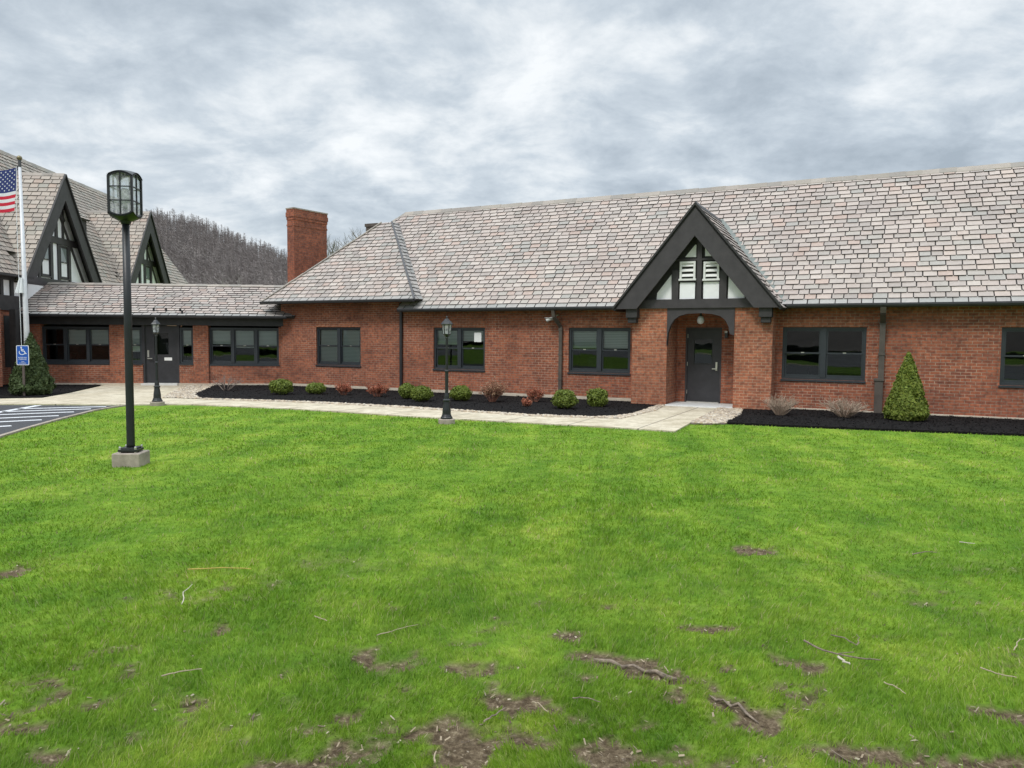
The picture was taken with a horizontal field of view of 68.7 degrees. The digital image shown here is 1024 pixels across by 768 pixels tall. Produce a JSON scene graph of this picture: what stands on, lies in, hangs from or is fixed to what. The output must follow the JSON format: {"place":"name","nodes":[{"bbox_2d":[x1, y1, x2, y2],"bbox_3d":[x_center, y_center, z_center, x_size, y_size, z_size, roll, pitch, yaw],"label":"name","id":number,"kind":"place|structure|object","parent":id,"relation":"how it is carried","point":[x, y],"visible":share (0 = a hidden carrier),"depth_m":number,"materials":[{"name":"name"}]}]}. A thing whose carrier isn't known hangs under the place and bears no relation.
{"place":"outdoors","nodes":[
{"label":"outdoors","id":0,"kind":"place"},
{"bbox_2d":[0,405,110,433],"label":"parking lot","id":1,"kind":"structure","parent":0,"point":[16,424],"depth_m":17.44,"materials":[{"name":"grey asphalt"}]},
{"bbox_2d":[0,405,105,426],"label":"painted markings","id":2,"kind":"object","parent":1,"relation":"on","point":[28,407],"visible":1,"depth_m":17.85,"materials":[{"name":"white paint"}]},
{"bbox_2d":[161,232,287,284],"bbox_3d":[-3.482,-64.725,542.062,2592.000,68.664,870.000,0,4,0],"label":"hill","id":3,"kind":"structure","parent":0,"point":[207,259],"depth_m":317.18,"materials":[{"name":"brown plant"}]},
{"bbox_2d":[134,206,287,284],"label":"bare woods","id":4,"kind":"object","parent":3,"relation":"on","point":[203,238],"visible":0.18,"depth_m":293.85,"materials":[{"name":"grey plant"}]},
{"bbox_2d":[0,385,716,432],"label":"sidewalk","id":5,"kind":"structure","parent":0,"point":[669,418],"depth_m":19.11,"materials":[{"name":"concrete"}]},
{"bbox_2d":[0,405,1023,767],"bbox_3d":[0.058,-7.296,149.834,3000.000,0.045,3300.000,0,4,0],"label":"lawn","id":6,"kind":"structure","parent":0,"point":[772,723],"depth_m":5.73,"materials":[{"name":"green plant"}]},
{"bbox_2d":[0,384,100,398],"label":"mulch bed","id":7,"kind":"object","parent":6,"relation":"on","point":[54,393],"visible":0.35,"depth_m":23.85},
{"bbox_2d":[16,345,28,395],"bbox_3d":[-14.342,-0.370,21.988,0.340,1.525,0.052,0,4,-8],"label":"parking sign","id":8,"kind":"object","parent":7,"relation":"on","point":[22,355],"visible":1,"depth_m":21.95,"materials":[{"name":"metal"}]},
{"bbox_2d":[15,155,36,394],"bbox_3d":[-14.524,-3.197,22.346,0.680,7.122,0.680,0,4,0],"label":"flagpole","id":9,"kind":"object","parent":7,"relation":"on","point":[21,287],"visible":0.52,"depth_m":22.25,"materials":[{"name":"metal"}]},
{"bbox_2d":[0,168,17,212],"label":"flag","id":10,"kind":"object","parent":9,"relation":"attached to","point":[7,189],"visible":1,"depth_m":22.14,"materials":[{"name":"fabric"}]},
{"bbox_2d":[8,332,56,394],"bbox_3d":[-14.479,-0.597,22.484,1.295,1.936,1.314,0,4,0],"label":"dwarf spruce","id":11,"kind":"object","parent":7,"relation":"on","point":[39,379],"visible":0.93,"depth_m":22.26,"materials":[{"name":"green plant"}]},
{"bbox_2d":[0,405,125,437],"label":"kerb","id":12,"kind":"structure","parent":6,"relation":"on","point":[33,426],"depth_m":15.88,"materials":[{"name":"concrete"}]},
{"bbox_2d":[0,150,188,386],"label":"half timbered building","id":13,"kind":"structure","parent":6,"relation":"on","point":[73,230],"depth_m":29.94,"materials":[{"name":"beige stone"}]},
{"bbox_2d":[3,315,10,366],"bbox_3d":[-17.653,-1.499,26.295,0.060,1.800,0.600,0,4,-4],"label":"dark doorway","id":14,"kind":"structure","parent":13,"relation":"in","point":[6,318],"depth_m":26.14,"materials":[{"name":"black"}]},
{"bbox_2d":[41,243,51,277],"bbox_3d":[-17.888,-4.780,28.716,0.090,1.350,0.700,0,4,-4],"label":"window","id":15,"kind":"structure","parent":13,"relation":"in","point":[49,275],"depth_m":28.98,"materials":[{"name":"black glass"}]},
{"bbox_2d":[60,245,69,279],"bbox_3d":[-17.995,-4.865,30.085,0.090,1.350,0.690,0,4,-4],"label":"window","id":16,"kind":"structure","parent":13,"relation":"in","point":[61,246],"depth_m":30.33,"materials":[{"name":"black glass"}]},
{"bbox_2d":[146,265,151,283],"bbox_3d":[-18.642,-5.375,38.344,0.090,1.350,0.690,0,4,-4],"label":"window","id":17,"kind":"structure","parent":13,"relation":"in","point":[149,267],"depth_m":38.59,"materials":[{"name":"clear glass"}]},
{"bbox_2d":[106,170,149,466],"bbox_3d":[-5.417,-0.859,10.567,0.380,4.237,0.380,0,4,-4],"label":"street lamp","id":18,"kind":"object","parent":6,"relation":"on","point":[130,453],"visible":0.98,"depth_m":10.51,"materials":[{"name":"metal"}]},
{"bbox_2d":[20,282,294,385],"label":"connecting wing","id":19,"kind":"structure","parent":6,"relation":"on","point":[217,332],"depth_m":27.55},
{"bbox_2d":[42,324,137,364],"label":"window","id":20,"kind":"structure","parent":19,"relation":"in","point":[62,343],"depth_m":27.35,"materials":[{"name":"black glass"}]},
{"bbox_2d":[132,325,166,364],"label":"window","id":21,"kind":"structure","parent":19,"relation":"in","point":[136,329],"depth_m":27.49,"materials":[{"name":"glass"}]},
{"bbox_2d":[145,326,177,382],"bbox_3d":[-12.891,-1.102,27.710,1.130,2.090,0.515,0,4,-4],"label":"door","id":22,"kind":"structure","parent":19,"relation":"in","point":[167,356],"depth_m":27.55,"materials":[{"name":"grey paint"}]},
{"bbox_2d":[179,326,215,364],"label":"window","id":23,"kind":"structure","parent":19,"relation":"in","point":[186,332],"depth_m":27.62,"materials":[{"name":"glass"}]},
{"bbox_2d":[209,326,280,365],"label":"window","id":24,"kind":"structure","parent":19,"relation":"in","point":[235,345],"depth_m":27.78,"materials":[{"name":"black glass"}]},
{"bbox_2d":[150,317,164,405],"bbox_3d":[-9.383,-0.568,19.769,0.360,2.370,0.360,0,4,0],"label":"garden lamp post","id":25,"kind":"object","parent":6,"relation":"on","point":[157,400],"visible":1,"depth_m":19.74,"materials":[{"name":"metal"}]},
{"bbox_2d":[161,668,201,676],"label":"fallen twig","id":26,"kind":"object","parent":6,"relation":"on","point":[179,671],"visible":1,"depth_m":4.06,"materials":[{"name":"beige wood"}]},
{"bbox_2d":[188,567,250,569],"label":"fallen twig","id":27,"kind":"object","parent":6,"relation":"on","point":[215,568],"visible":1,"depth_m":5.85,"materials":[{"name":"yellow wood"}]},
{"bbox_2d":[327,235,348,255],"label":"bare tree","id":28,"kind":"object","parent":6,"relation":"on","point":[332,248],"visible":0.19,"depth_m":68.71,"materials":[{"name":"grey plant"}]},
{"bbox_2d":[336,229,362,245],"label":"bare tree","id":29,"kind":"object","parent":6,"relation":"on","point":[352,231],"visible":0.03,"depth_m":60.78,"materials":[{"name":"grey plant"}]},
{"bbox_2d":[377,624,417,635],"bbox_3d":[-0.717,1.530,4.667,0.295,0.010,0.025,-2,4,-39],"label":"fallen twig","id":30,"kind":"object","parent":6,"relation":"on","point":[394,630],"visible":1,"depth_m":4.65,"materials":[{"name":"beige wood"}]},
{"bbox_2d":[197,385,655,415],"bbox_3d":[-4.999,0.330,24.128,19.557,0.075,7.996,2,4,29],"label":"mulch bed","id":31,"kind":"object","parent":6,"relation":"on","point":[619,405],"visible":0.36,"depth_m":21.37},
{"bbox_2d":[212,374,241,390],"bbox_3d":[-9.510,-0.048,24.708,1.117,0.647,0.901,0,4,0],"label":"bare shrub","id":32,"kind":"object","parent":31,"relation":"on","point":[219,382],"visible":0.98,"depth_m":24.81,"materials":[{"name":"grey plant"}]},
{"bbox_2d":[268,378,293,394],"bbox_3d":[-7.224,0.086,23.408,0.768,0.555,0.727,0,4,0],"label":"boxwood shrub","id":33,"kind":"object","parent":31,"relation":"on","point":[280,386],"visible":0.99,"depth_m":23.20,"materials":[{"name":"green plant"}]},
{"bbox_2d":[305,382,326,393],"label":"boxwood shrub","id":34,"kind":"object","parent":31,"relation":"on","point":[316,388],"visible":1,"depth_m":23.46,"materials":[{"name":"green plant"}]},
{"bbox_2d":[334,383,351,394],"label":"barberry shrub","id":35,"kind":"object","parent":31,"relation":"on","point":[345,388],"visible":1,"depth_m":23.25,"materials":[{"name":"red plant"}]},
{"bbox_2d":[366,380,390,396],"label":"barberry shrub","id":36,"kind":"object","parent":31,"relation":"on","point":[379,388],"visible":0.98,"depth_m":22.69,"materials":[{"name":"red plant"}]},
{"bbox_2d":[398,383,414,398],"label":"boxwood shrub","id":37,"kind":"object","parent":31,"relation":"on","point":[404,390],"visible":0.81,"depth_m":21.95,"materials":[{"name":"green plant"}]},
{"bbox_2d":[409,385,433,400],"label":"boxwood shrub","id":38,"kind":"object","parent":31,"relation":"on","point":[420,393],"visible":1,"depth_m":21.06,"materials":[{"name":"green plant"}]},
{"bbox_2d":[449,385,472,400],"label":"boxwood shrub","id":39,"kind":"object","parent":31,"relation":"on","point":[460,392],"visible":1,"depth_m":21.33,"materials":[{"name":"green plant"}]},
{"bbox_2d":[477,376,507,401],"bbox_3d":[-0.550,0.167,21.225,0.891,0.779,0.830,0,4,0],"label":"barberry shrub","id":40,"kind":"object","parent":31,"relation":"on","point":[494,389],"visible":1,"depth_m":21.08,"materials":[{"name":"brown plant"}]},
{"bbox_2d":[0,384,1023,432],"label":"mulch chips","id":41,"kind":"object","parent":31,"relation":"on","point":[831,415],"visible":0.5,"depth_m":18.36,"materials":[{"name":"black wood"}]},
{"bbox_2d":[521,397,531,405],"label":"barberry shrub","id":42,"kind":"object","parent":31,"relation":"on","point":[527,402],"visible":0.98,"depth_m":19.89,"materials":[{"name":"red plant"}]},
{"bbox_2d":[525,386,544,401],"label":"barberry shrub","id":43,"kind":"object","parent":31,"relation":"on","point":[534,392],"visible":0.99,"depth_m":21.31,"materials":[{"name":"red plant"}]},
{"bbox_2d":[551,389,578,408],"bbox_3d":[1.365,0.407,19.363,0.741,0.546,0.684,0,4,0],"label":"boxwood shrub","id":44,"kind":"object","parent":31,"relation":"on","point":[564,398],"visible":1,"depth_m":19.20,"materials":[{"name":"green plant"}]},
{"bbox_2d":[586,388,608,406],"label":"boxwood shrub","id":45,"kind":"object","parent":31,"relation":"on","point":[597,397],"visible":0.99,"depth_m":19.92,"materials":[{"name":"green plant"}]},
{"bbox_2d":[438,316,454,423],"bbox_3d":[-1.406,-0.282,16.134,0.360,2.370,0.360,0,4,0],"label":"garden lamp post","id":46,"kind":"object","parent":6,"relation":"on","point":[446,417],"visible":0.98,"depth_m":16.10,"materials":[{"name":"metal"}]},
{"bbox_2d":[162,385,742,424],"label":"river stones","id":47,"kind":"object","parent":6,"relation":"on","point":[718,415],"visible":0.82,"depth_m":19.14,"materials":[{"name":"beige stone"}]},
{"bbox_2d":[483,707,505,721],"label":"fallen twig","id":48,"kind":"object","parent":6,"relation":"on","point":[494,714],"visible":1,"depth_m":3.60,"materials":[{"name":"grey wood"}]},
{"bbox_2d":[0,491,1022,767],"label":"leaf litter","id":49,"kind":"object","parent":6,"relation":"on","point":[496,707],"visible":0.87,"depth_m":3.64,"materials":[{"name":"brown plant"}]},
{"bbox_2d":[78,433,998,757],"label":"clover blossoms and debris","id":50,"kind":"object","parent":6,"relation":"on","point":[576,575],"visible":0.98,"depth_m":5.77,"materials":[{"name":"white plant"}]},
{"bbox_2d":[572,697,599,701],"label":"fallen twig","id":51,"kind":"object","parent":6,"relation":"on","point":[584,697],"visible":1,"depth_m":3.78,"materials":[{"name":"grey wood"}]},
{"bbox_2d":[593,658,679,680],"bbox_3d":[0.701,1.607,4.233,0.514,0.048,0.073,2,4,27],"label":"exposed root","id":52,"kind":"object","parent":6,"relation":"on","point":[656,671],"visible":0.85,"depth_m":4.22,"materials":[{"name":"grey wood"}]},
{"bbox_2d":[259,162,1023,419],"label":"brick school building","id":53,"kind":"structure","parent":6,"relation":"on","point":[808,294],"depth_m":21.32,"materials":[{"name":"brick"}]},
{"bbox_2d":[315,327,360,367],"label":"window","id":54,"kind":"structure","parent":53,"relation":"in","point":[336,346],"depth_m":26.56,"materials":[{"name":"grey glass"}]},
{"bbox_2d":[432,328,484,371],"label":"window","id":55,"kind":"structure","parent":53,"relation":"in","point":[464,354],"depth_m":24.72,"materials":[{"name":"black glass"}]},
{"bbox_2d":[567,328,630,375],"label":"window","id":56,"kind":"structure","parent":53,"relation":"in","point":[592,351],"depth_m":22.44,"materials":[{"name":"black glass"}]},
{"bbox_2d":[686,329,719,402],"bbox_3d":[5.441,-0.512,21.338,0.920,2.084,0.110,2,4,26],"label":"door","id":57,"kind":"structure","parent":53,"relation":"in","point":[702,378],"depth_m":21.35,"materials":[{"name":"grey paint"}]},
{"bbox_2d":[780,327,866,382],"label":"window","id":58,"kind":"structure","parent":53,"relation":"in","point":[814,354],"depth_m":20.59,"materials":[{"name":"black glass"}]},
{"bbox_2d":[998,327,1023,387],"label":"window","id":59,"kind":"structure","parent":53,"relation":"in","point":[1012,341],"depth_m":18.20,"materials":[{"name":"black glass"}]},
{"bbox_2d":[690,423,725,424],"bbox_3d":[-4.183,0.460,22.324,21.183,0.050,6.193,2,4,28],"label":"gravel bed","id":60,"kind":"object","parent":6,"relation":"on","point":[709,424],"visible":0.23,"depth_m":16.38,"materials":[{"name":"beige gravel"}]},
{"bbox_2d":[709,694,758,723],"bbox_3d":[1.135,1.635,3.796,0.061,0.034,0.333,-2,4,-32],"label":"exposed root","id":61,"kind":"object","parent":6,"relation":"on","point":[736,705],"visible":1,"depth_m":3.80,"materials":[{"name":"grey wood"}]},
{"bbox_2d":[803,640,879,659],"bbox_3d":[1.912,1.565,4.375,0.423,0.024,0.091,3,4,35],"label":"fallen twig","id":62,"kind":"object","parent":6,"relation":"on","point":[841,654],"visible":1,"depth_m":4.35,"materials":[{"name":"grey wood"}]},
{"bbox_2d":[837,656,849,663],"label":"fallen twig","id":63,"kind":"object","parent":6,"relation":"on","point":[842,659],"visible":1,"depth_m":4.26,"materials":[{"name":"white wood"}]},
{"bbox_2d":[831,749,856,765],"bbox_3d":[1.484,1.667,3.343,0.013,0.030,0.123,-3,5,-43],"label":"exposed root","id":64,"kind":"object","parent":6,"relation":"on","point":[842,757],"visible":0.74,"depth_m":3.35,"materials":[{"name":"grey wood"}]},
{"bbox_2d":[831,634,859,645],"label":"fallen twig","id":65,"kind":"object","parent":6,"relation":"on","point":[858,642],"visible":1,"depth_m":4.56,"materials":[{"name":"grey wood"}]},
{"bbox_2d":[727,409,1023,435],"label":"mulch bed","id":66,"kind":"object","parent":6,"relation":"on","point":[857,427],"visible":0.5,"depth_m":16.46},
{"bbox_2d":[762,393,799,415],"bbox_3d":[6.516,0.504,18.098,0.956,0.609,0.936,0,4,0],"label":"bare shrub","id":67,"kind":"object","parent":66,"relation":"on","point":[781,406],"visible":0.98,"depth_m":18.03,"materials":[{"name":"beige plant"}]},
{"bbox_2d":[819,396,869,417],"bbox_3d":[7.882,0.552,17.674,1.160,0.589,1.093,-2,4,-34],"label":"bare shrub","id":68,"kind":"object","parent":66,"relation":"on","point":[854,409],"visible":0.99,"depth_m":17.61,"materials":[{"name":"beige plant"}]},
{"bbox_2d":[882,350,930,420],"bbox_3d":[9.058,0.051,17.144,0.997,1.669,0.986,0,4,0],"label":"conical evergreen","id":69,"kind":"object","parent":66,"relation":"on","point":[905,398],"visible":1,"depth_m":16.96,"materials":[{"name":"green plant"}]},
{"bbox_2d":[980,667,1016,677],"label":"fallen twig","id":70,"kind":"object","parent":6,"relation":"on","point":[997,673],"visible":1,"depth_m":4.11,"materials":[{"name":"beige wood"}]},
{"bbox_2d":[0,0,1023,258],"label":"sky","id":71,"kind":"structure","parent":0,"point":[234,115],"materials":[{"name":"grey"}]}
]}

